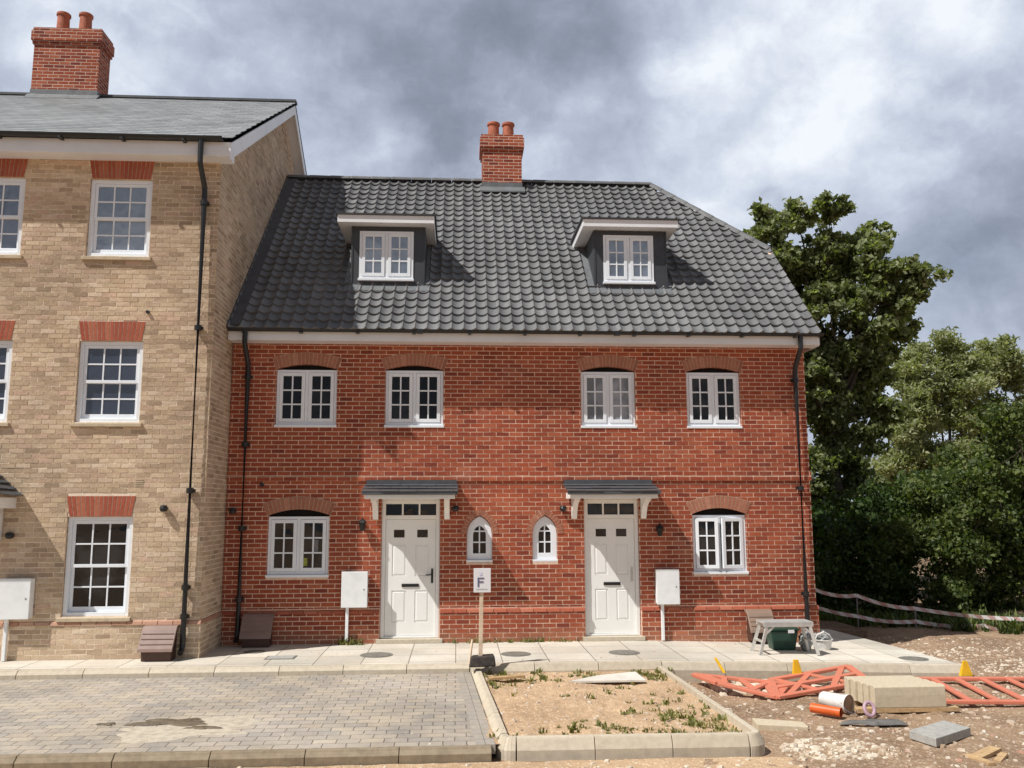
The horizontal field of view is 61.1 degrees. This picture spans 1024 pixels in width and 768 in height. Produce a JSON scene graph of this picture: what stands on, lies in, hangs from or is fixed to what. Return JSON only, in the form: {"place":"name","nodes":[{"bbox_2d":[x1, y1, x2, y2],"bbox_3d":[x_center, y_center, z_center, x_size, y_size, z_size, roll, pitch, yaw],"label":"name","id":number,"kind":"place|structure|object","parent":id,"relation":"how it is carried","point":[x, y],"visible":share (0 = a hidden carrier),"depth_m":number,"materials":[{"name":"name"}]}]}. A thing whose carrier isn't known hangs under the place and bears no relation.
{"place":"outdoors","nodes":[
{"label":"outdoors","id":0,"kind":"place"},
{"bbox_2d":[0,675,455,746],"bbox_3d":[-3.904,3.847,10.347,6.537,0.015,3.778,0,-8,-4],"label":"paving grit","id":1,"kind":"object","parent":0,"point":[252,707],"visible":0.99,"depth_m":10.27,"materials":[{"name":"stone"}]},
{"bbox_2d":[0,673,475,754],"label":"block paving","id":2,"kind":"structure","parent":0,"point":[437,715],"depth_m":10.14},
{"bbox_2d":[96,722,114,724],"bbox_3d":[-4.455,3.723,9.510,0.219,0.010,0.113,0,-8,-4],"label":"mud spot","id":3,"kind":"object","parent":2,"relation":"on","point":[110,723],"visible":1,"depth_m":9.50,"materials":[{"name":"soil"}]},
{"bbox_2d":[117,716,263,743],"bbox_3d":[-3.435,3.703,9.341,1.507,0.004,0.931,3,-9,-20],"label":"sand spill","id":4,"kind":"object","parent":2,"relation":"on","point":[229,725],"visible":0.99,"depth_m":9.20,"materials":[{"name":"beige sand"}]},
{"bbox_2d":[125,718,206,726],"bbox_3d":[-3.789,3.726,9.565,0.923,0.016,0.363,0,-8,-4],"label":"mud patch","id":5,"kind":"object","parent":4,"relation":"on","point":[183,722],"visible":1,"depth_m":9.52,"materials":[{"name":"soil"}]},
{"bbox_2d":[183,725,221,728],"bbox_3d":[-3.319,3.695,9.342,0.437,0.012,0.138,0,-8,-4],"label":"mud spot","id":6,"kind":"object","parent":4,"relation":"on","point":[204,727],"visible":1,"depth_m":9.31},
{"bbox_2d":[457,671,494,753],"bbox_3d":[-0.483,3.915,10.586,0.195,0.090,3.958,1,-8,-6],"label":"paving border","id":7,"kind":"object","parent":2,"relation":"on","point":[479,724],"visible":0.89,"depth_m":10.06,"materials":[{"name":"grey concrete"}]},
{"bbox_2d":[0,0,1023,501],"label":"sky","id":8,"kind":"structure","parent":0,"point":[912,111],"materials":[{"name":"grey"}]},
{"bbox_2d":[492,602,1023,767],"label":"ground","id":9,"kind":"structure","parent":0,"point":[969,743],"depth_m":10.45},
{"bbox_2d":[0,745,491,767],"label":"edging kerb","id":10,"kind":"structure","parent":9,"relation":"on","point":[314,757],"depth_m":8.40,"materials":[{"name":"beige concrete"}]},
{"bbox_2d":[0,629,958,670],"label":"footpath","id":11,"kind":"structure","parent":9,"relation":"on","point":[846,648],"depth_m":13.42,"materials":[{"name":"grey concrete"}]},
{"bbox_2d":[0,11,306,660],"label":"yellow brick house","id":12,"kind":"structure","parent":11,"relation":"on","point":[132,229],"depth_m":13.70,"materials":[{"name":"brick"}]},
{"bbox_2d":[0,341,12,426],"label":"window","id":13,"kind":"structure","parent":12,"relation":"in","point":[6,347],"depth_m":13.55,"materials":[{"name":"plastic"}]},
{"bbox_2d":[5,532,13,538],"bbox_3d":[-7.580,2.285,13.092,0.124,0.104,0.129,0,-8,-4],"label":"wall light","id":14,"kind":"object","parent":12,"relation":"attached to","point":[9,535],"visible":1,"depth_m":13.05,"materials":[{"name":"black plastic"}]},
{"bbox_2d":[0,178,25,258],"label":"window","id":15,"kind":"structure","parent":12,"relation":"in","point":[12,190],"depth_m":13.93,"materials":[{"name":"plastic"}]},
{"bbox_2d":[0,578,34,660],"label":"meter box","id":16,"kind":"object","parent":12,"relation":"attached to","point":[16,598],"visible":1,"depth_m":12.86,"materials":[{"name":"white plastic"}]},
{"bbox_2d":[0,578,30,619],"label":"door","id":17,"kind":"structure","parent":16,"relation":"in","point":[14,592],"depth_m":12.86,"materials":[{"name":"white plastic"}]},
{"bbox_2d":[55,516,133,621],"bbox_3d":[-6.292,2.807,13.216,1.083,1.557,0.210,0,-8,-4],"label":"window","id":18,"kind":"structure","parent":12,"relation":"in","point":[99,549],"depth_m":13.25,"materials":[{"name":"plastic"}]},
{"bbox_2d":[69,341,143,426],"bbox_3d":[-6.301,0.002,13.617,1.083,1.355,0.210,0,-8,-4],"label":"window","id":19,"kind":"structure","parent":12,"relation":"in","point":[110,373],"depth_m":13.65,"materials":[{"name":"plastic"}]},
{"bbox_2d":[81,180,152,260],"bbox_3d":[-6.309,-2.632,13.993,1.083,1.355,0.210,0,-8,-4],"label":"window","id":20,"kind":"structure","parent":12,"relation":"in","point":[120,210],"depth_m":14.03,"materials":[{"name":"plastic"}]},
{"bbox_2d":[159,505,167,511],"bbox_3d":[-5.332,1.905,13.289,0.124,0.104,0.129,0,-8,-4],"label":"wall light","id":21,"kind":"object","parent":12,"relation":"attached to","point":[163,508],"visible":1,"depth_m":13.24,"materials":[{"name":"black plastic"}]},
{"bbox_2d":[137,624,179,661],"bbox_3d":[-5.252,3.849,12.895,0.500,0.495,0.324,0,-8,-4],"label":"gas meter box","id":22,"kind":"object","parent":11,"relation":"on","point":[157,642],"visible":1,"depth_m":12.81,"materials":[{"name":"brown plastic"}]},
{"bbox_2d":[0,663,468,679],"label":"kerb","id":23,"kind":"structure","parent":11,"relation":"on","point":[152,672],"depth_m":12.27,"materials":[{"name":"concrete"}]},
{"bbox_2d":[243,650,265,653],"bbox_3d":[-4.037,4.207,13.615,0.340,0.030,0.340,0,-8,-4],"label":"manhole cover","id":24,"kind":"object","parent":11,"relation":"on","point":[254,651],"visible":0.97,"depth_m":13.59,"materials":[{"name":"grey metal"}]},
{"bbox_2d":[239,613,274,647],"bbox_3d":[-4.155,4.015,14.150,0.500,0.515,0.324,0,-8,-4],"label":"gas meter box","id":25,"kind":"object","parent":11,"relation":"on","point":[255,629],"visible":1,"depth_m":14.07,"materials":[{"name":"brown plastic"}]},
{"bbox_2d":[264,655,297,659],"bbox_3d":[-3.482,4.128,13.075,0.440,0.030,0.320,0,-8,-4],"label":"manhole cover","id":26,"kind":"object","parent":11,"relation":"on","point":[280,657],"visible":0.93,"depth_m":13.04,"materials":[{"name":"grey metal"}]},
{"bbox_2d":[360,652,392,657],"bbox_3d":[-2.072,4.154,13.283,0.500,0.030,0.500,0,-8,-4],"label":"manhole cover","id":27,"kind":"object","parent":11,"relation":"on","point":[376,654],"visible":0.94,"depth_m":13.28,"materials":[{"name":"grey metal"}]},
{"bbox_2d":[336,636,582,644],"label":"wall foot weeds","id":28,"kind":"object","parent":11,"relation":"on","point":[342,642],"depth_m":14.45,"materials":[{"name":"green plant"}]},
{"bbox_2d":[468,568,495,666],"bbox_3d":[-0.431,3.335,12.447,0.393,1.365,0.229,1,-8,-8],"label":"sign post","id":29,"kind":"object","parent":11,"relation":"on","point":[482,580],"visible":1,"depth_m":12.41,"materials":[{"name":"plastic"}]},
{"bbox_2d":[501,651,530,656],"bbox_3d":[0.059,4.153,13.327,0.460,0.030,0.460,0,-8,-4],"label":"manhole cover","id":30,"kind":"object","parent":11,"relation":"on","point":[515,654],"visible":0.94,"depth_m":13.27,"materials":[{"name":"grey metal"}]},
{"bbox_2d":[220,121,823,645],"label":"red brick house","id":31,"kind":"structure","parent":11,"relation":"on","point":[504,357],"depth_m":15.08,"materials":[{"name":"brick"}]},
{"bbox_2d":[229,508,235,513],"bbox_3d":[-4.673,2.120,14.515,0.124,0.104,0.129,0,-8,-4],"label":"wall light","id":32,"kind":"object","parent":31,"relation":"attached to","point":[232,510],"visible":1,"depth_m":14.47,"materials":[{"name":"black plastic"}]},
{"bbox_2d":[265,516,329,577],"bbox_3d":[-3.594,2.739,14.610,1.045,1.005,0.125,0,-8,-4],"label":"window","id":33,"kind":"structure","parent":31,"relation":"in","point":[298,548],"depth_m":14.60,"materials":[{"name":"plastic"}]},
{"bbox_2d":[274,370,336,426],"bbox_3d":[-3.541,0.252,14.969,1.057,1.000,0.125,0,-8,-4],"label":"window","id":34,"kind":"structure","parent":31,"relation":"in","point":[304,398],"depth_m":14.96,"materials":[{"name":"plastic"}]},
{"bbox_2d":[341,571,367,640],"bbox_3d":[-2.607,3.704,14.372,0.429,1.181,0.162,0,-8,-4],"label":"meter box","id":35,"kind":"object","parent":31,"relation":"attached to","point":[354,589],"visible":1,"depth_m":14.34,"materials":[{"name":"white plastic"}]},
{"bbox_2d":[341,572,367,607],"bbox_3d":[-2.604,3.399,14.345,0.429,0.584,0.022,0,-8,-4],"label":"door","id":36,"kind":"structure","parent":35,"relation":"in","point":[354,585],"depth_m":14.34,"materials":[{"name":"white plastic"}]},
{"bbox_2d":[358,518,366,530],"bbox_3d":[-2.515,2.358,14.601,0.150,0.220,0.164,0,-8,-4],"label":"wall light","id":37,"kind":"object","parent":31,"relation":"attached to","point":[362,522],"visible":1,"depth_m":14.54,"materials":[{"name":"black plastic"}]},
{"bbox_2d":[376,499,441,643],"bbox_3d":[-1.717,3.132,14.661,1.102,2.400,0.200,0,-8,-4],"label":"door","id":38,"kind":"structure","parent":31,"relation":"in","point":[409,604],"depth_m":14.68,"materials":[{"name":"beige paint"}]},
{"bbox_2d":[384,371,443,427],"bbox_3d":[-1.695,0.263,15.085,1.029,1.000,0.125,0,-8,-4],"label":"window","id":39,"kind":"structure","parent":31,"relation":"in","point":[415,395],"depth_m":15.08,"materials":[{"name":"plastic"}]},
{"bbox_2d":[452,506,458,511],"bbox_3d":[-0.960,2.118,14.752,0.124,0.104,0.129,0,-8,-4],"label":"wall light","id":40,"kind":"object","parent":31,"relation":"attached to","point":[455,508],"visible":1,"depth_m":14.71,"materials":[{"name":"black plastic"}]},
{"bbox_2d":[467,516,491,561],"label":"window","id":41,"kind":"structure","parent":31,"relation":"in","point":[479,534],"depth_m":14.82,"materials":[{"name":"plastic"}]},
{"bbox_2d":[532,516,557,561],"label":"window","id":42,"kind":"structure","parent":31,"relation":"in","point":[544,535],"depth_m":14.89,"materials":[{"name":"plastic"}]},
{"bbox_2d":[560,506,566,511],"bbox_3d":[0.876,2.133,14.867,0.124,0.104,0.129,0,-8,-4],"label":"wall light","id":43,"kind":"object","parent":31,"relation":"attached to","point":[563,508],"visible":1,"depth_m":14.82,"materials":[{"name":"black plastic"}]},
{"bbox_2d":[581,372,636,427],"bbox_3d":[1.689,0.283,15.298,0.987,1.000,0.125,0,-8,-4],"label":"window","id":44,"kind":"structure","parent":31,"relation":"in","point":[607,398],"depth_m":15.29,"materials":[{"name":"plastic"}]},
{"bbox_2d":[583,498,644,640],"bbox_3d":[1.713,3.152,14.876,1.062,2.400,0.200,0,-8,-4],"label":"door","id":45,"kind":"structure","parent":31,"relation":"in","point":[611,545],"depth_m":14.90,"materials":[{"name":"beige paint"}]},
{"bbox_2d":[656,523,663,535],"bbox_3d":[2.535,2.497,14.903,0.150,0.220,0.164,0,-8,-4],"label":"wall light","id":46,"kind":"object","parent":31,"relation":"attached to","point":[659,528],"visible":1,"depth_m":14.85,"materials":[{"name":"black plastic"}]},
{"bbox_2d":[655,569,679,640],"bbox_3d":[2.637,3.735,14.702,0.393,1.181,0.162,0,-8,-4],"label":"meter box","id":47,"kind":"object","parent":31,"relation":"attached to","point":[667,587],"visible":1,"depth_m":14.67,"materials":[{"name":"white plastic"}]},
{"bbox_2d":[656,569,679,604],"bbox_3d":[2.641,3.430,14.675,0.393,0.584,0.022,0,-8,-4],"label":"door","id":48,"kind":"structure","parent":47,"relation":"in","point":[668,584],"depth_m":14.67,"materials":[{"name":"white plastic"}]},
{"bbox_2d":[686,373,741,427],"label":"window","id":49,"kind":"structure","parent":31,"relation":"in","point":[713,401],"depth_m":15.41,"materials":[{"name":"plastic"}]},
{"bbox_2d":[692,515,748,573],"bbox_3d":[3.598,2.780,15.049,0.971,1.005,0.153,0,-8,-4],"label":"window","id":50,"kind":"structure","parent":31,"relation":"in","point":[719,541],"depth_m":15.02,"materials":[{"name":"plastic"}]},
{"bbox_2d":[470,660,661,673],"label":"kerb","id":51,"kind":"structure","parent":11,"relation":"on","point":[565,667],"depth_m":12.58,"materials":[{"name":"concrete"}]},
{"bbox_2d":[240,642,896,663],"bbox_3d":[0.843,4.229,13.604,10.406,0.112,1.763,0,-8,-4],"label":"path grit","id":52,"kind":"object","parent":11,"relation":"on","point":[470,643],"visible":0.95,"depth_m":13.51,"materials":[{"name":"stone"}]},
{"bbox_2d":[609,650,639,654],"bbox_3d":[1.736,4.163,13.433,0.480,0.030,0.480,0,-8,-4],"label":"manhole cover","id":53,"kind":"object","parent":11,"relation":"on","point":[623,652],"visible":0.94,"depth_m":13.39,"materials":[{"name":"grey metal"}]},
{"bbox_2d":[744,609,773,640],"bbox_3d":[4.204,4.074,14.675,0.440,0.495,0.324,0,-8,-4],"label":"gas meter box","id":54,"kind":"object","parent":11,"relation":"on","point":[753,616],"visible":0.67,"depth_m":14.67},
{"bbox_2d":[763,627,799,649],"bbox_3d":[4.380,4.129,14.097,0.490,0.345,0.341,0,-8,-4],"label":"tool crate","id":55,"kind":"object","parent":11,"relation":"on","point":[781,638],"visible":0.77,"depth_m":13.97,"materials":[{"name":"green plastic"}]},
{"bbox_2d":[750,619,819,655],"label":"work platform","id":56,"kind":"structure","parent":11,"relation":"on","point":[803,624],"depth_m":13.54,"materials":[{"name":"metal"}]},
{"bbox_2d":[798,631,812,650],"bbox_3d":[4.739,4.139,14.005,0.232,0.310,0.280,-3,-9,20],"label":"plastic bag","id":57,"kind":"object","parent":11,"relation":"on","point":[801,643],"visible":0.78,"depth_m":13.94,"materials":[{"name":"white plastic"}]},
{"bbox_2d":[813,630,832,649],"bbox_3d":[5.064,4.180,14.199,0.360,0.302,0.360,0,-8,-4],"label":"bucket","id":58,"kind":"object","parent":11,"relation":"on","point":[824,639],"visible":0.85,"depth_m":14.08,"materials":[{"name":"white plastic"}]},
{"bbox_2d":[898,656,928,660],"bbox_3d":[6.196,4.247,13.401,0.440,0.030,0.400,0,-8,-4],"label":"manhole cover","id":59,"kind":"object","parent":11,"relation":"on","point":[913,658],"visible":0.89,"depth_m":13.37,"materials":[{"name":"grey metal"}]},
{"bbox_2d":[471,668,506,745],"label":"planter kerb","id":60,"kind":"structure","parent":9,"relation":"on","point":[490,708],"depth_m":10.26,"materials":[{"name":"concrete"}]},
{"bbox_2d":[495,734,515,760],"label":"planter kerb","id":61,"kind":"structure","parent":9,"relation":"on","point":[505,749],"depth_m":8.68,"materials":[{"name":"concrete"}]},
{"bbox_2d":[237,757,804,767],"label":"sand apron","id":62,"kind":"object","parent":9,"relation":"on","point":[732,762],"visible":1,"depth_m":8.41,"materials":[{"name":"stone"}]},
{"bbox_2d":[482,670,743,743],"bbox_3d":[1.009,3.893,10.672,2.760,0.072,3.780,0,-8,-4],"label":"planting bed","id":63,"kind":"object","parent":9,"relation":"on","point":[577,705],"visible":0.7,"depth_m":10.35,"materials":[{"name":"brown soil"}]},
{"bbox_2d":[489,674,524,679],"bbox_3d":[-0.069,4.034,11.944,0.499,0.045,0.100,2,-8,-14],"label":"wood strip","id":64,"kind":"object","parent":63,"relation":"on","point":[507,677],"visible":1,"depth_m":11.91,"materials":[{"name":"brown wood"}]},
{"bbox_2d":[569,672,645,682],"bbox_3d":[1.274,4.011,11.866,1.040,0.070,0.420,0,-8,-4],"label":"loose board","id":65,"kind":"object","parent":63,"relation":"on","point":[628,677],"visible":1,"depth_m":11.77,"materials":[{"name":"white wood"}]},
{"bbox_2d":[483,667,741,739],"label":"weeds","id":66,"kind":"object","parent":63,"relation":"on","point":[692,721],"visible":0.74,"depth_m":9.96,"materials":[{"name":"green plant"}]},
{"bbox_2d":[516,732,749,761],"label":"planter kerb","id":67,"kind":"structure","parent":9,"relation":"on","point":[620,746],"depth_m":8.72,"materials":[{"name":"concrete"}]},
{"bbox_2d":[658,666,755,731],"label":"planter kerb","id":68,"kind":"structure","parent":9,"relation":"on","point":[739,723],"depth_m":10.30,"materials":[{"name":"concrete"}]},
{"bbox_2d":[692,658,789,699],"bbox_3d":[3.122,4.048,12.038,1.317,0.365,0.889,-4,-9,27],"label":"safety barrier","id":69,"kind":"object","parent":9,"relation":"on","point":[719,680],"visible":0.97,"depth_m":11.91,"materials":[{"name":"orange plastic"}]},
{"bbox_2d":[746,729,764,756],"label":"planter kerb","id":70,"kind":"structure","parent":9,"relation":"on","point":[756,743],"depth_m":8.80,"materials":[{"name":"concrete"}]},
{"bbox_2d":[711,679,839,695],"bbox_3d":[4.292,4.242,12.164,3.101,0.138,0.938,0,-8,-4],"label":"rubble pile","id":71,"kind":"object","parent":9,"relation":"on","point":[723,691],"visible":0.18,"depth_m":11.94,"materials":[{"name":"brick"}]},
{"bbox_2d":[752,718,807,730],"bbox_3d":[3.069,3.928,9.938,0.579,0.139,0.240,-1,-8,4],"label":"kerb stone","id":72,"kind":"object","parent":9,"relation":"on","point":[770,724],"visible":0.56,"depth_m":9.85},
{"bbox_2d":[661,660,971,682],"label":"kerb","id":73,"kind":"structure","parent":9,"relation":"on","point":[684,670],"depth_m":12.77,"materials":[{"name":"concrete"}]},
{"bbox_2d":[767,659,865,699],"bbox_3d":[4.145,4.061,12.062,1.842,0.320,0.898,3,-9,-21],"label":"safety barrier","id":74,"kind":"object","parent":9,"relation":"on","point":[803,681],"visible":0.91,"depth_m":12.04,"materials":[{"name":"orange plastic"}]},
{"bbox_2d":[809,703,842,716],"bbox_3d":[3.813,3.958,10.538,0.369,0.117,0.112,-7,-11,41],"label":"drain pipe","id":75,"kind":"object","parent":9,"relation":"on","point":[826,710],"visible":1,"depth_m":10.49,"materials":[{"name":"orange plastic"}]},
{"bbox_2d":[818,691,856,714],"bbox_3d":[4.036,3.931,10.729,0.224,0.225,0.472,6,-10,-35],"label":"bucket","id":76,"kind":"object","parent":9,"relation":"on","point":[845,703],"visible":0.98,"depth_m":10.67,"materials":[{"name":"white plastic"}]},
{"bbox_2d":[686,636,1023,767],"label":"rubble","id":77,"kind":"object","parent":9,"relation":"on","point":[965,710],"visible":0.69,"depth_m":10.31,"materials":[{"name":"stone"}]},
{"bbox_2d":[862,700,876,717],"bbox_3d":[4.308,3.918,10.463,0.165,0.185,0.105,0,-8,-4],"label":"plastic ring","id":78,"kind":"object","parent":77,"relation":"on","point":[872,705],"visible":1,"depth_m":10.45,"materials":[{"name":"pink plastic"}]},
{"bbox_2d":[854,701,862,704],"bbox_3d":[4.815,4.050,11.084,1.050,0.054,0.120,0,-8,-4],"label":"timber bearer","id":79,"kind":"object","parent":9,"relation":"on","point":[857,703],"depth_m":11.00,"materials":[{"name":"brown wood"}]},
{"bbox_2d":[844,675,913,694],"bbox_3d":[4.743,3.902,11.175,0.900,0.260,0.122,0,-8,-4],"label":"kerb stone","id":80,"kind":"object","parent":79,"relation":"on","point":[847,685],"visible":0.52,"depth_m":11.16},
{"bbox_2d":[850,677,921,700],"bbox_3d":[4.775,3.884,11.050,0.900,0.260,0.122,0,-8,-4],"label":"kerb stone","id":81,"kind":"object","parent":79,"relation":"on","point":[854,688],"visible":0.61,"depth_m":11.03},
{"bbox_2d":[857,679,929,702],"bbox_3d":[4.814,3.866,10.925,0.900,0.260,0.122,0,-8,-4],"label":"kerb stone","id":82,"kind":"object","parent":79,"relation":"on","point":[860,691],"visible":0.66,"depth_m":10.91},
{"bbox_2d":[839,719,906,725],"bbox_3d":[4.193,3.940,10.122,0.813,0.030,0.219,0,-8,-4],"label":"plastic sheet","id":83,"kind":"object","parent":9,"relation":"on","point":[875,722],"visible":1,"depth_m":10.07,"materials":[{"name":"grey plastic"}]},
{"bbox_2d":[779,646,1023,760],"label":"pale rubble","id":84,"kind":"object","parent":9,"relation":"on","point":[815,749],"visible":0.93,"depth_m":9.09,"materials":[{"name":"stone"}]},
{"bbox_2d":[853,705,958,712],"bbox_3d":[4.838,3.988,10.649,1.280,0.054,0.120,0,-8,-4],"label":"timber bearer","id":85,"kind":"object","parent":9,"relation":"on","point":[951,708],"visible":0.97,"depth_m":10.60,"materials":[{"name":"brown wood"}]},
{"bbox_2d":[863,681,935,705],"bbox_3d":[4.836,3.848,10.800,0.900,0.260,0.122,0,-8,-4],"label":"kerb stone","id":86,"kind":"object","parent":85,"relation":"on","point":[866,688],"visible":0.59,"depth_m":10.79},
{"bbox_2d":[870,683,946,707],"bbox_3d":[4.869,3.830,10.675,0.900,0.260,0.122,0,-8,-4],"label":"kerb stone","id":87,"kind":"object","parent":85,"relation":"on","point":[910,695],"visible":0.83,"depth_m":10.62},
{"bbox_2d":[909,720,970,746],"bbox_3d":[4.681,3.818,9.489,0.846,0.090,0.357,6,-10,-36],"label":"concrete slab","id":88,"kind":"object","parent":9,"relation":"on","point":[936,734],"depth_m":9.39,"materials":[{"name":"grey concrete"}]},
{"bbox_2d":[919,661,1023,704],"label":"safety barrier","id":89,"kind":"object","parent":9,"relation":"on","point":[965,669],"visible":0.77,"depth_m":11.83,"materials":[{"name":"orange plastic"}]},
{"bbox_2d":[962,753,995,765],"bbox_3d":[4.596,3.699,8.550,0.090,0.040,0.364,1,-8,-11],"label":"wood offcut","id":90,"kind":"object","parent":9,"relation":"on","point":[986,762],"visible":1,"depth_m":8.46,"materials":[{"name":"brown wood"}]},
{"bbox_2d":[970,746,1001,758],"bbox_3d":[4.760,3.708,8.721,0.434,0.055,0.120,6,-10,-37],"label":"wood offcut","id":91,"kind":"object","parent":90,"relation":"on","point":[987,752],"visible":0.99,"depth_m":8.70,"materials":[{"name":"brown wood"}]},
{"bbox_2d":[993,752,1007,762],"bbox_3d":[4.838,3.702,8.595,0.070,0.045,0.312,-7,-11,41],"label":"wood offcut","id":92,"kind":"object","parent":9,"relation":"on","point":[1000,757],"visible":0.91,"depth_m":8.57,"materials":[{"name":"brown wood"}]},
{"bbox_2d":[819,619,866,637],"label":"side path","id":93,"kind":"structure","parent":0,"point":[843,628],"depth_m":16.98,"materials":[{"name":"soil"}]},
{"bbox_2d":[824,558,1023,626],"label":"bank","id":94,"kind":"structure","parent":0,"point":[935,577],"depth_m":22.68,"materials":[{"name":"green plant"}]},
{"bbox_2d":[742,189,953,594],"bbox_3d":[9.738,0.357,26.104,6.228,12.598,3.782,0,-8,-4],"label":"sycamore tree","id":95,"kind":"object","parent":94,"relation":"on","point":[823,270],"visible":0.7,"depth_m":25.61,"materials":[{"name":"green plant"}]},
{"bbox_2d":[856,593,858,627],"bbox_3d":[6.943,4.687,17.424,0.030,0.950,0.030,4,-9,-26],"label":"tape stake","id":96,"kind":"object","parent":94,"relation":"on","point":[857,610],"visible":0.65,"depth_m":17.43,"materials":[{"name":"grey metal"}]},
{"bbox_2d":[814,477,927,615],"bbox_3d":[7.999,3.915,20.290,2.934,3.478,2.990,-3,-9,18],"label":"bushy shrub","id":97,"kind":"object","parent":94,"relation":"on","point":[858,544],"visible":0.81,"depth_m":19.71,"materials":[{"name":"green plant"}]},
{"bbox_2d":[811,466,981,593],"bbox_3d":[10.217,4.063,23.503,5.728,3.774,3.679,0,-8,-4],"label":"hazel tree","id":98,"kind":"object","parent":94,"relation":"on","point":[822,517],"visible":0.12,"depth_m":23.12,"materials":[{"name":"green plant"}]},
{"bbox_2d":[819,606,998,630],"bbox_3d":[8.157,4.686,17.277,4.773,0.793,0.050,-1,-8,6],"label":"barrier tape","id":99,"kind":"object","parent":94,"relation":"on","point":[890,621],"visible":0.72,"depth_m":17.33,"materials":[{"name":"plastic"}]},
{"bbox_2d":[815,588,1023,620],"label":"barrier tape","id":100,"kind":"object","parent":94,"relation":"on","point":[917,608],"visible":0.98,"depth_m":17.32,"materials":[{"name":"plastic"}]},
{"bbox_2d":[817,602,1023,634],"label":"bank grass","id":101,"kind":"structure","parent":94,"relation":"on","point":[1005,626],"depth_m":17.79,"materials":[{"name":"green plant"}]},
{"bbox_2d":[853,463,1023,616],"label":"bushy shrub","id":102,"kind":"object","parent":94,"relation":"on","point":[951,587],"visible":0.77,"depth_m":19.61,"materials":[{"name":"green plant"}]},
{"bbox_2d":[926,393,1023,609],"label":"bushy shrub","id":103,"kind":"object","parent":94,"relation":"on","point":[1006,463],"visible":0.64,"depth_m":20.45,"materials":[{"name":"green plant"}]},
{"bbox_2d":[940,447,1023,589],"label":"hazel tree","id":104,"kind":"object","parent":94,"relation":"on","point":[1020,502],"visible":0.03,"depth_m":23.98,"materials":[{"name":"green plant"}]},
{"label":"terrain","id":105,"kind":"structure","parent":0,"visible":0},
{"bbox_2d":[866,340,967,492],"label":"willow tree","id":106,"kind":"object","parent":105,"relation":"on","point":[909,441],"visible":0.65,"depth_m":42.22,"materials":[{"name":"green plant"}]},
{"bbox_2d":[890,326,999,476],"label":"willow tree","id":107,"kind":"object","parent":105,"relation":"on","point":[953,373],"visible":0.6,"depth_m":44.31,"materials":[{"name":"green plant"}]},
{"bbox_2d":[937,333,1023,519],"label":"willow tree","id":108,"kind":"object","parent":105,"relation":"on","point":[1009,368],"visible":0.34,"depth_m":46.03,"materials":[{"name":"green plant"}]}
]}

